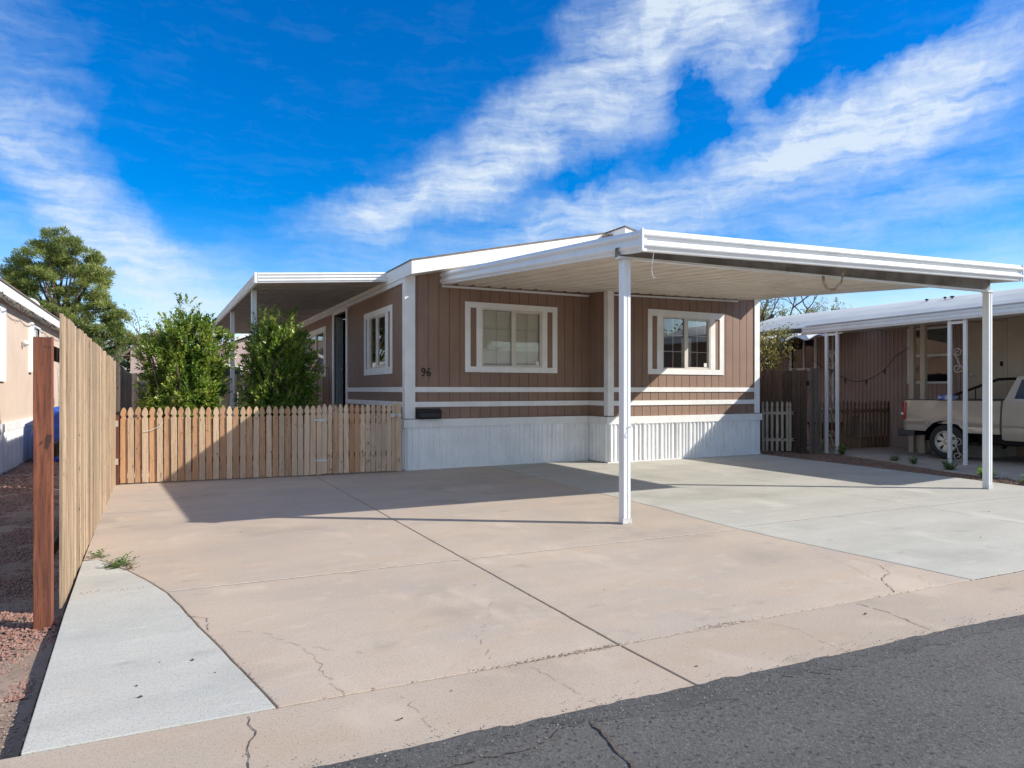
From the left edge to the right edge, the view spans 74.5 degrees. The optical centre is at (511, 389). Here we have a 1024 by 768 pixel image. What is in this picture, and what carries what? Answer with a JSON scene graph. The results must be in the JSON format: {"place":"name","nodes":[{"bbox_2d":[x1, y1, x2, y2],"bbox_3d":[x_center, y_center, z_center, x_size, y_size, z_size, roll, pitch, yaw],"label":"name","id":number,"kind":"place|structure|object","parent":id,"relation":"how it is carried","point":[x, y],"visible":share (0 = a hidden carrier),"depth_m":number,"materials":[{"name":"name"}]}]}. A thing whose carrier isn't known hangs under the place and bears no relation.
{"place":"outdoors","nodes":[
{"label":"outdoors","id":0,"kind":"place"},
{"bbox_2d":[0,458,58,489],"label":"gravel","id":1,"kind":"structure","parent":0,"point":[24,480],"depth_m":11.27,"materials":[{"name":"brown gravel"}]},
{"bbox_2d":[0,458,78,759],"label":"gravel bed","id":2,"kind":"object","parent":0,"point":[18,672],"visible":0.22,"depth_m":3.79,"materials":[{"name":"brown gravel"}]},
{"bbox_2d":[0,277,59,473],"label":"mobile home","id":3,"kind":"object","parent":2,"relation":"on","point":[20,329],"visible":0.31,"depth_m":13.21,"materials":[{"name":"beige"}]},
{"bbox_2d":[0,291,58,331],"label":"light garland","id":4,"kind":"object","parent":3,"relation":"hanging from","point":[28,312],"visible":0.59,"depth_m":12.87,"materials":[{"name":"grey"}]},
{"bbox_2d":[34,325,40,336],"bbox_3d":[-10.764,-0.935,15.203,0.050,1.030,1.180,0,0,-28],"label":"window","id":5,"kind":"structure","parent":3,"relation":"in","point":[37,330],"depth_m":15.42,"materials":[{"name":"white metal"}]},
{"bbox_2d":[33,337,53,631],"bbox_3d":[-2.894,0.588,4.160,0.095,1.825,0.095,0,0,-28],"label":"fence post","id":6,"kind":"object","parent":2,"relation":"on","point":[43,482],"visible":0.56,"depth_m":4.12,"materials":[{"name":"brown wood"}]},
{"bbox_2d":[31,406,58,461],"bbox_3d":[-9.573,0.907,14.185,0.783,1.106,1.201,0,0,-28],"label":"trash bin","id":7,"kind":"object","parent":2,"relation":"on","point":[56,423],"visible":0.15,"depth_m":13.73,"materials":[{"name":"blue plastic"}]},
{"bbox_2d":[54,313,115,608],"bbox_3d":[-4.409,0.484,7.025,0.186,1.972,6.296,0,0,-28],"label":"board fence","id":8,"kind":"object","parent":2,"relation":"on","point":[85,446],"visible":0.84,"depth_m":5.51,"materials":[{"name":"brown wood"}]},
{"bbox_2d":[110,347,129,371],"bbox_3d":[-20.302,-0.423,35.608,2.510,3.907,2.671,0,0,-28],"label":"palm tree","id":9,"kind":"object","parent":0,"point":[124,363],"visible":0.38,"depth_m":35.15,"materials":[{"name":"green plant"}]},
{"bbox_2d":[272,367,343,454],"bbox_3d":[-4.895,0.419,15.665,1.638,1.962,1.700,0,0,-28],"label":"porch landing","id":10,"kind":"object","parent":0,"point":[310,414],"visible":0.12,"depth_m":15.15,"materials":[{"name":"grey wood"}]},
{"bbox_2d":[0,646,693,767],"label":"sidewalk","id":11,"kind":"structure","parent":0,"point":[331,731],"depth_m":2.86,"materials":[{"name":"concrete"}]},
{"bbox_2d":[247,716,256,767],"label":"slab crack","id":12,"kind":"object","parent":11,"relation":"on","point":[250,740],"visible":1,"depth_m":2.69,"materials":[{"name":"grey concrete"}]},
{"bbox_2d":[83,446,616,708],"bbox_3d":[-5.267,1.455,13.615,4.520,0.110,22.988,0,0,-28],"label":"driveway","id":13,"kind":"structure","parent":0,"point":[401,625],"depth_m":4.75,"materials":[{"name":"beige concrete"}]},
{"bbox_2d":[84,548,109,558],"bbox_3d":[-3.482,1.364,5.658,0.188,0.074,0.209,0,0,-28],"label":"weed","id":14,"kind":"object","parent":13,"relation":"on","point":[99,553],"visible":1,"depth_m":5.66,"materials":[{"name":"green plant"}]},
{"bbox_2d":[116,362,131,483],"bbox_3d":[-7.376,0.515,12.829,0.126,1.870,6.443,0,0,-28],"label":"board fence","id":15,"kind":"object","parent":13,"relation":"on","point":[124,389],"visible":0.44,"depth_m":11.79,"materials":[{"name":"brown wood"}]},
{"bbox_2d":[96,304,237,370],"bbox_3d":[-9.395,-0.548,18.142,3.627,4.162,3.359,0,0,-28],"label":"tree","id":16,"kind":"object","parent":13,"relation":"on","point":[138,340],"visible":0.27,"depth_m":18.31,"materials":[{"name":"green plant"}]},
{"bbox_2d":[129,291,238,472],"bbox_3d":[-5.606,-0.144,11.507,1.303,3.102,1.635,0,0,39],"label":"shrub","id":17,"kind":"object","parent":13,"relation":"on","point":[185,350],"visible":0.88,"depth_m":11.30,"materials":[{"name":"green plant"}]},
{"bbox_2d":[116,405,321,484],"bbox_3d":[-4.511,0.824,10.516,2.964,1.153,0.164,0,0,-23],"label":"picket fence","id":18,"kind":"object","parent":13,"relation":"on","point":[170,461],"visible":1,"depth_m":10.42,"materials":[{"name":"brown wood"}]},
{"bbox_2d":[313,403,401,473],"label":"picket gate","id":19,"kind":"structure","parent":18,"relation":"attached to","point":[362,454],"depth_m":11.26,"materials":[{"name":"brown wood"}]},
{"bbox_2d":[132,373,316,449],"bbox_3d":[-7.020,0.515,16.782,4.300,1.829,0.066,0,0,-28],"label":"board fence","id":20,"kind":"object","parent":13,"relation":"on","point":[226,401],"visible":0.11,"depth_m":16.64,"materials":[{"name":"brown wood"}]},
{"bbox_2d":[119,500,339,512],"bbox_3d":[-3.301,1.397,8.105,2.786,0.001,0.025,0,0,-20],"label":"slab joint","id":21,"kind":"object","parent":13,"relation":"on","point":[227,506],"visible":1,"depth_m":8.07,"materials":[{"name":"beige concrete"}]},
{"bbox_2d":[232,305,325,454],"bbox_3d":[-4.233,-0.078,12.258,1.687,2.968,1.275,0,0,-28],"label":"shrub","id":22,"kind":"object","parent":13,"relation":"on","point":[272,345],"visible":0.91,"depth_m":12.03,"materials":[{"name":"green plant"}]},
{"bbox_2d":[172,559,461,590],"bbox_3d":[-1.395,1.397,5.118,2.155,0.001,0.030,0,0,-24],"label":"slab joint","id":23,"kind":"object","parent":13,"relation":"on","point":[315,575],"visible":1,"depth_m":5.07,"materials":[{"name":"beige concrete"}]},
{"bbox_2d":[87,540,932,707],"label":"joint crumbs","id":24,"kind":"object","parent":13,"relation":"on","point":[576,652],"visible":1,"depth_m":3.65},
{"bbox_2d":[0,0,1023,369],"label":"sky","id":25,"kind":"structure","parent":0,"point":[201,147],"materials":[{"name":"blue"}]},
{"bbox_2d":[314,466,970,646],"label":"driveway","id":26,"kind":"structure","parent":0,"point":[629,592],"depth_m":5.63,"materials":[{"name":"beige concrete"}]},
{"bbox_2d":[468,529,738,558],"bbox_3d":[0.961,1.397,6.168,2.907,0.001,0.031,0,0,-24],"label":"slab joint","id":27,"kind":"object","parent":26,"relation":"on","point":[601,544],"visible":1,"depth_m":6.09,"materials":[{"name":"beige concrete"}]},
{"bbox_2d":[417,626,1023,767],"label":"road","id":28,"kind":"structure","parent":0,"point":[957,704],"depth_m":2.78,"materials":[{"name":"grey asphalt"}]},
{"bbox_2d":[437,725,567,767],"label":"road crack","id":29,"kind":"object","parent":28,"relation":"on","point":[557,731],"visible":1,"depth_m":2.57,"materials":[{"name":"black asphalt"}]},
{"bbox_2d":[591,720,636,767],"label":"road crack","id":30,"kind":"object","parent":28,"relation":"on","point":[612,742],"visible":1,"depth_m":2.64,"materials":[{"name":"black asphalt"}]},
{"bbox_2d":[245,609,1020,767],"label":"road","id":31,"kind":"structure","parent":28,"relation":"on","point":[672,694],"depth_m":3.05,"materials":[{"name":"grey asphalt"}]},
{"bbox_2d":[312,614,1023,767],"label":"road edge","id":32,"kind":"object","parent":28,"relation":"on","point":[431,752],"visible":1,"depth_m":3.03,"materials":[{"name":"concrete"}]},
{"bbox_2d":[492,460,1023,580],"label":"grey slab","id":33,"kind":"structure","parent":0,"point":[969,547],"depth_m":7.45,"materials":[{"name":"concrete"}]},
{"bbox_2d":[746,506,917,525],"bbox_3d":[3.603,1.397,7.486,2.782,0.001,0.028,0,0,-25],"label":"slab joint","id":34,"kind":"object","parent":33,"relation":"on","point":[827,516],"visible":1,"depth_m":7.43,"materials":[{"name":"grey concrete"}]},
{"bbox_2d":[621,571,1023,684],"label":"sidewalk","id":35,"kind":"structure","parent":0,"point":[735,650],"depth_m":3.92,"materials":[{"name":"concrete"}]},
{"bbox_2d":[976,570,1021,578],"bbox_3d":[6.017,1.397,6.146,5.650,0.001,0.020,0,0,-24],"label":"slab joint","id":36,"kind":"object","parent":35,"relation":"on","point":[1000,574],"visible":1,"depth_m":5.12,"materials":[{"name":"grey concrete"}]},
{"bbox_2d":[807,422,841,437],"bbox_3d":[7.610,1.090,16.363,0.680,0.620,0.480,0,0,-28],"label":"storage bin","id":37,"kind":"object","parent":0,"point":[829,428],"visible":0.2,"depth_m":16.12,"materials":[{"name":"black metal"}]},
{"bbox_2d":[822,408,833,422],"bbox_3d":[7.604,0.615,16.343,0.610,0.330,0.410,0,0,-28],"label":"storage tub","id":38,"kind":"object","parent":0,"point":[829,416],"visible":0.01,"depth_m":16.15,"materials":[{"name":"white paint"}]},
{"bbox_2d":[639,454,1023,523],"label":"grey slab","id":39,"kind":"structure","parent":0,"point":[913,489],"depth_m":10.19,"materials":[{"name":"concrete"}]},
{"bbox_2d":[927,496,1017,505],"bbox_3d":[6.304,1.397,8.694,2.978,0.001,0.027,0,0,-24],"label":"slab joint","id":40,"kind":"object","parent":39,"relation":"on","point":[969,501],"visible":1,"depth_m":8.43,"materials":[{"name":"grey concrete"}]},
{"bbox_2d":[857,421,875,436],"bbox_3d":[8.831,1.090,16.888,0.530,0.620,0.380,0,0,-28],"label":"storage tub","id":41,"kind":"object","parent":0,"point":[867,429],"visible":0.25,"depth_m":16.71,"materials":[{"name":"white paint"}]},
{"bbox_2d":[760,444,1020,485],"bbox_3d":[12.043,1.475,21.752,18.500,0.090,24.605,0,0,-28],"label":"dirt strip","id":42,"kind":"object","parent":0,"point":[798,457],"depth_m":13.66,"materials":[{"name":"brown soil"}]},
{"bbox_2d":[760,322,803,371],"bbox_3d":[6.636,-0.156,17.679,1.907,3.376,3.027,0,0,32],"label":"citrus tree","id":43,"kind":"object","parent":42,"relation":"on","point":[770,352],"visible":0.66,"depth_m":17.55,"materials":[{"name":"green plant"}]},
{"bbox_2d":[760,367,818,454],"bbox_3d":[6.043,0.466,15.733,0.985,1.928,2.149,0,0,-60],"label":"board fence","id":44,"kind":"object","parent":42,"relation":"on","point":[788,386],"visible":0.45,"depth_m":15.29,"materials":[{"name":"brown wood"}]},
{"bbox_2d":[761,401,796,450],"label":"picket gate","id":45,"kind":"structure","parent":44,"relation":"attached to","point":[788,439],"depth_m":15.14,"materials":[{"name":"white wood"}]},
{"bbox_2d":[760,297,849,320],"bbox_3d":[8.839,-0.910,23.905,6.524,4.887,4.997,0,0,14],"label":"tree","id":46,"kind":"object","parent":42,"relation":"on","point":[779,312],"visible":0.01,"depth_m":22.96,"materials":[{"name":"green plant"}]},
{"bbox_2d":[760,295,851,321],"bbox_3d":[7.795,-1.959,24.540,8.317,6.989,7.939,0,0,20],"label":"tree","id":47,"kind":"object","parent":42,"relation":"on","point":[762,317],"visible":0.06,"depth_m":23.73,"materials":[{"name":"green plant"}]},
{"bbox_2d":[807,402,822,450],"bbox_3d":[6.897,0.841,15.428,0.680,1.118,0.058,0,0,-28],"label":"picket fence","id":48,"kind":"object","parent":42,"relation":"on","point":[820,427],"visible":0.28,"depth_m":15.51,"materials":[{"name":"brown wood"}]},
{"bbox_2d":[802,303,838,313],"bbox_3d":[10.520,-0.768,24.498,3.472,4.604,5.278,0,0,-28],"label":"tree","id":49,"kind":"object","parent":42,"relation":"on","point":[809,310],"depth_m":23.86,"materials":[{"name":"green plant"}]},
{"bbox_2d":[833,444,848,454],"bbox_3d":[7.204,1.298,14.754,0.330,0.256,0.340,0,0,32],"label":"weed","id":50,"kind":"object","parent":42,"relation":"on","point":[842,450],"visible":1,"depth_m":14.71,"materials":[{"name":"green plant"}]},
{"bbox_2d":[760,288,1023,455],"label":"mobile home","id":51,"kind":"object","parent":42,"relation":"on","point":[864,355],"visible":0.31,"depth_m":16.85,"materials":[{"name":"brown wood"}]},
{"bbox_2d":[764,333,839,342],"bbox_3d":[7.531,-1.470,18.776,1.554,0.409,3.917,0,0,-28],"label":"awning","id":52,"kind":"object","parent":51,"relation":"attached to","point":[806,337],"depth_m":17.44,"materials":[{"name":"white metal"}]},
{"bbox_2d":[789,338,816,370],"bbox_3d":[8.272,-1.050,19.133,0.050,1.020,0.913,0,0,-28],"label":"window","id":53,"kind":"structure","parent":51,"relation":"in","point":[808,351],"depth_m":19.09,"materials":[{"name":"white metal"}]},
{"bbox_2d":[907,325,952,383],"bbox_3d":[9.936,-0.820,16.004,0.100,1.340,1.060,0,0,-28],"label":"window","id":54,"kind":"structure","parent":51,"relation":"in","point":[936,337],"depth_m":15.93,"materials":[{"name":"white metal"}]},
{"bbox_2d":[968,324,1003,398],"bbox_3d":[10.459,-0.295,14.901,0.115,2.290,0.760,0,0,-28],"label":"door","id":55,"kind":"structure","parent":51,"relation":"in","point":[974,332],"depth_m":15.01,"materials":[{"name":"beige paint"}]},
{"bbox_2d":[761,450,1023,485],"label":"mulch","id":56,"kind":"object","parent":42,"relation":"on","point":[937,472],"visible":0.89,"depth_m":12.48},
{"bbox_2d":[973,466,1000,476],"bbox_3d":[7.597,1.327,10.813,0.423,0.199,0.294,0,0,4],"label":"weed","id":57,"kind":"object","parent":42,"relation":"on","point":[980,471],"visible":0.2,"depth_m":10.79,"materials":[{"name":"green plant"}]},
{"bbox_2d":[807,446,1023,481],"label":"neighbour slab","id":58,"kind":"structure","parent":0,"point":[1012,467],"depth_m":13.42,"materials":[{"name":"concrete"}]},
{"bbox_2d":[819,400,888,449],"bbox_3d":[8.185,0.822,16.198,2.518,1.155,0.146,0,0,-26],"label":"picket fence","id":59,"kind":"object","parent":58,"relation":"on","point":[862,441],"visible":0.8,"depth_m":16.26,"materials":[{"name":"brown wood"}]},
{"bbox_2d":[888,453,901,460],"bbox_3d":[7.604,1.335,13.372,0.263,0.183,0.257,0,0,39],"label":"weed","id":60,"kind":"object","parent":58,"relation":"on","point":[894,458],"visible":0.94,"depth_m":13.38,"materials":[{"name":"green plant"}]},
{"bbox_2d":[906,456,917,463],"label":"weed","id":61,"kind":"object","parent":58,"relation":"on","point":[914,461],"visible":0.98,"depth_m":12.80,"materials":[{"name":"green plant"}]},
{"bbox_2d":[802,301,1023,464],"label":"carport","id":62,"kind":"object","parent":58,"relation":"on","point":[963,316],"visible":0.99,"depth_m":14.14,"materials":[{"name":"white metal"}]},
{"bbox_2d":[760,328,801,335],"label":"awning beam","id":63,"kind":"structure","parent":62,"relation":"attached to","point":[797,331],"depth_m":17.94,"materials":[{"name":"white metal"}]},
{"bbox_2d":[812,348,908,384],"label":"string lights","id":64,"kind":"object","parent":62,"relation":"hanging from","point":[832,370],"visible":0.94,"depth_m":16.79,"materials":[{"name":"black plastic"}]},
{"bbox_2d":[917,438,919,452],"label":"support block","id":65,"kind":"structure","parent":58,"relation":"on","point":[918,445],"depth_m":15.02,"materials":[{"name":"grey concrete"}]},
{"bbox_2d":[939,458,957,469],"bbox_3d":[7.735,1.315,11.896,0.284,0.223,0.417,0,0,45],"label":"weed","id":66,"kind":"object","parent":58,"relation":"on","point":[947,466],"visible":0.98,"depth_m":11.89,"materials":[{"name":"green plant"}]},
{"bbox_2d":[898,375,1023,458],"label":"pickup truck","id":67,"kind":"object","parent":58,"relation":"on","point":[920,416],"visible":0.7,"depth_m":13.37,"materials":[{"name":"paint"}]},
{"bbox_2d":[937,395,957,399],"bbox_3d":[8.849,0.150,13.702,0.344,0.116,0.404,0,0,-28],"label":"cargo bundle","id":68,"kind":"object","parent":67,"relation":"on","point":[941,397],"visible":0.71,"depth_m":13.62,"materials":[{"name":"blue fabric"}]},
{"bbox_2d":[933,377,1016,457],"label":"steps","id":69,"kind":"structure","parent":58,"relation":"on","point":[975,450],"depth_m":14.03,"materials":[{"name":"black metal"}]},
{"label":"ground","id":70,"kind":"structure","parent":0,"visible":0},
{"bbox_2d":[0,226,149,357],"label":"tree","id":71,"kind":"object","parent":70,"relation":"on","point":[88,272],"visible":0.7,"depth_m":35.87,"materials":[{"name":"green plant"}]},
{"bbox_2d":[122,330,170,401],"bbox_3d":[-18.224,-0.555,34.481,2.550,4.170,10.600,0,0,-28],"label":"mobile home","id":72,"kind":"object","parent":70,"relation":"on","point":[132,362],"visible":0.18,"depth_m":29.67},
{"bbox_2d":[21,560,275,755],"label":"side slab","id":73,"kind":"structure","parent":70,"relation":"on","point":[113,647],"depth_m":3.32,"materials":[{"name":"concrete"}]},
{"bbox_2d":[101,551,139,569],"bbox_3d":[-3.114,1.355,5.348,0.236,0.100,0.260,0,0,9],"label":"weed","id":74,"kind":"object","parent":73,"relation":"on","point":[118,562],"visible":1,"depth_m":5.38,"materials":[{"name":"green plant"}]},
{"bbox_2d":[202,334,250,407],"bbox_3d":[-12.970,-0.805,35.817,8.400,4.670,13.100,0,0,-28],"label":"mobile home","id":75,"kind":"object","parent":70,"relation":"on","point":[240,343],"visible":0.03,"depth_m":29.30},
{"bbox_2d":[222,365,241,392],"bbox_3d":[-12.278,-0.450,29.098,1.160,1.260,0.050,0,0,-28],"label":"window","id":76,"kind":"structure","parent":75,"relation":"in","point":[236,372],"depth_m":29.23,"materials":[{"name":"white paint"}]},
{"bbox_2d":[276,226,774,470],"bbox_3d":[-1.582,-0.841,19.704,7.987,4.482,16.010,0,0,-28],"label":"mobile home","id":77,"kind":"object","parent":70,"relation":"on","point":[497,378],"visible":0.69,"depth_m":13.08,"materials":[{"name":"brown wood"}]},
{"bbox_2d":[209,272,386,464],"bbox_3d":[-6.436,-0.400,17.949,2.375,3.600,13.410,0,0,-28],"label":"patio awning","id":78,"kind":"object","parent":77,"relation":"attached to","point":[310,294],"visible":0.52,"depth_m":13.70,"materials":[{"name":"white metal"}]},
{"bbox_2d":[305,326,325,376],"bbox_3d":[-5.398,-1.000,18.539,0.070,1.300,2.740,0,0,-28],"label":"window","id":79,"kind":"structure","parent":77,"relation":"in","point":[318,336],"depth_m":18.07,"materials":[{"name":"paint"}]},
{"bbox_2d":[336,317,342,407],"bbox_3d":[-4.223,-0.640,16.496,0.170,2.280,0.090,0,0,-28],"label":"door","id":80,"kind":"structure","parent":77,"relation":"in","point":[339,320],"depth_m":16.49,"materials":[{"name":"grey paint"}]},
{"bbox_2d":[364,304,391,375],"bbox_3d":[-2.622,-0.938,13.228,0.070,1.275,1.895,0,0,-28],"label":"window","id":81,"kind":"structure","parent":77,"relation":"in","point":[377,320],"depth_m":13.25,"materials":[{"name":"paint"}]},
{"bbox_2d":[416,408,441,418],"bbox_3d":[-1.461,0.418,11.839,0.450,0.178,0.135,0,0,-28],"label":"mailbox","id":82,"kind":"object","parent":77,"relation":"on","point":[428,413],"visible":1,"depth_m":11.78,"materials":[{"name":"black metal"}]},
{"bbox_2d":[420,413,439,416],"bbox_3d":[-1.433,0.437,11.784,0.360,0.075,0.006,0,0,-28],"label":"door","id":83,"kind":"structure","parent":82,"relation":"in","point":[421,414],"depth_m":11.78,"materials":[{"name":"black metal"}]},
{"bbox_2d":[465,301,556,372],"bbox_3d":[-0.008,-0.970,12.723,1.956,1.285,0.118,0,0,-28],"label":"window","id":84,"kind":"structure","parent":77,"relation":"in","point":[520,348],"depth_m":12.70,"materials":[{"name":"paint"}]},
{"bbox_2d":[648,309,723,374],"bbox_3d":[3.518,-0.964,13.963,2.030,1.297,0.348,0,0,-28],"label":"window","id":85,"kind":"structure","parent":77,"relation":"in","point":[686,369],"depth_m":13.82,"materials":[{"name":"paint"}]},
{"bbox_2d":[440,228,1023,523],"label":"carport","id":86,"kind":"object","parent":77,"relation":"attached to","point":[645,261],"visible":1,"depth_m":8.71,"materials":[{"name":"white metal"}]}
]}

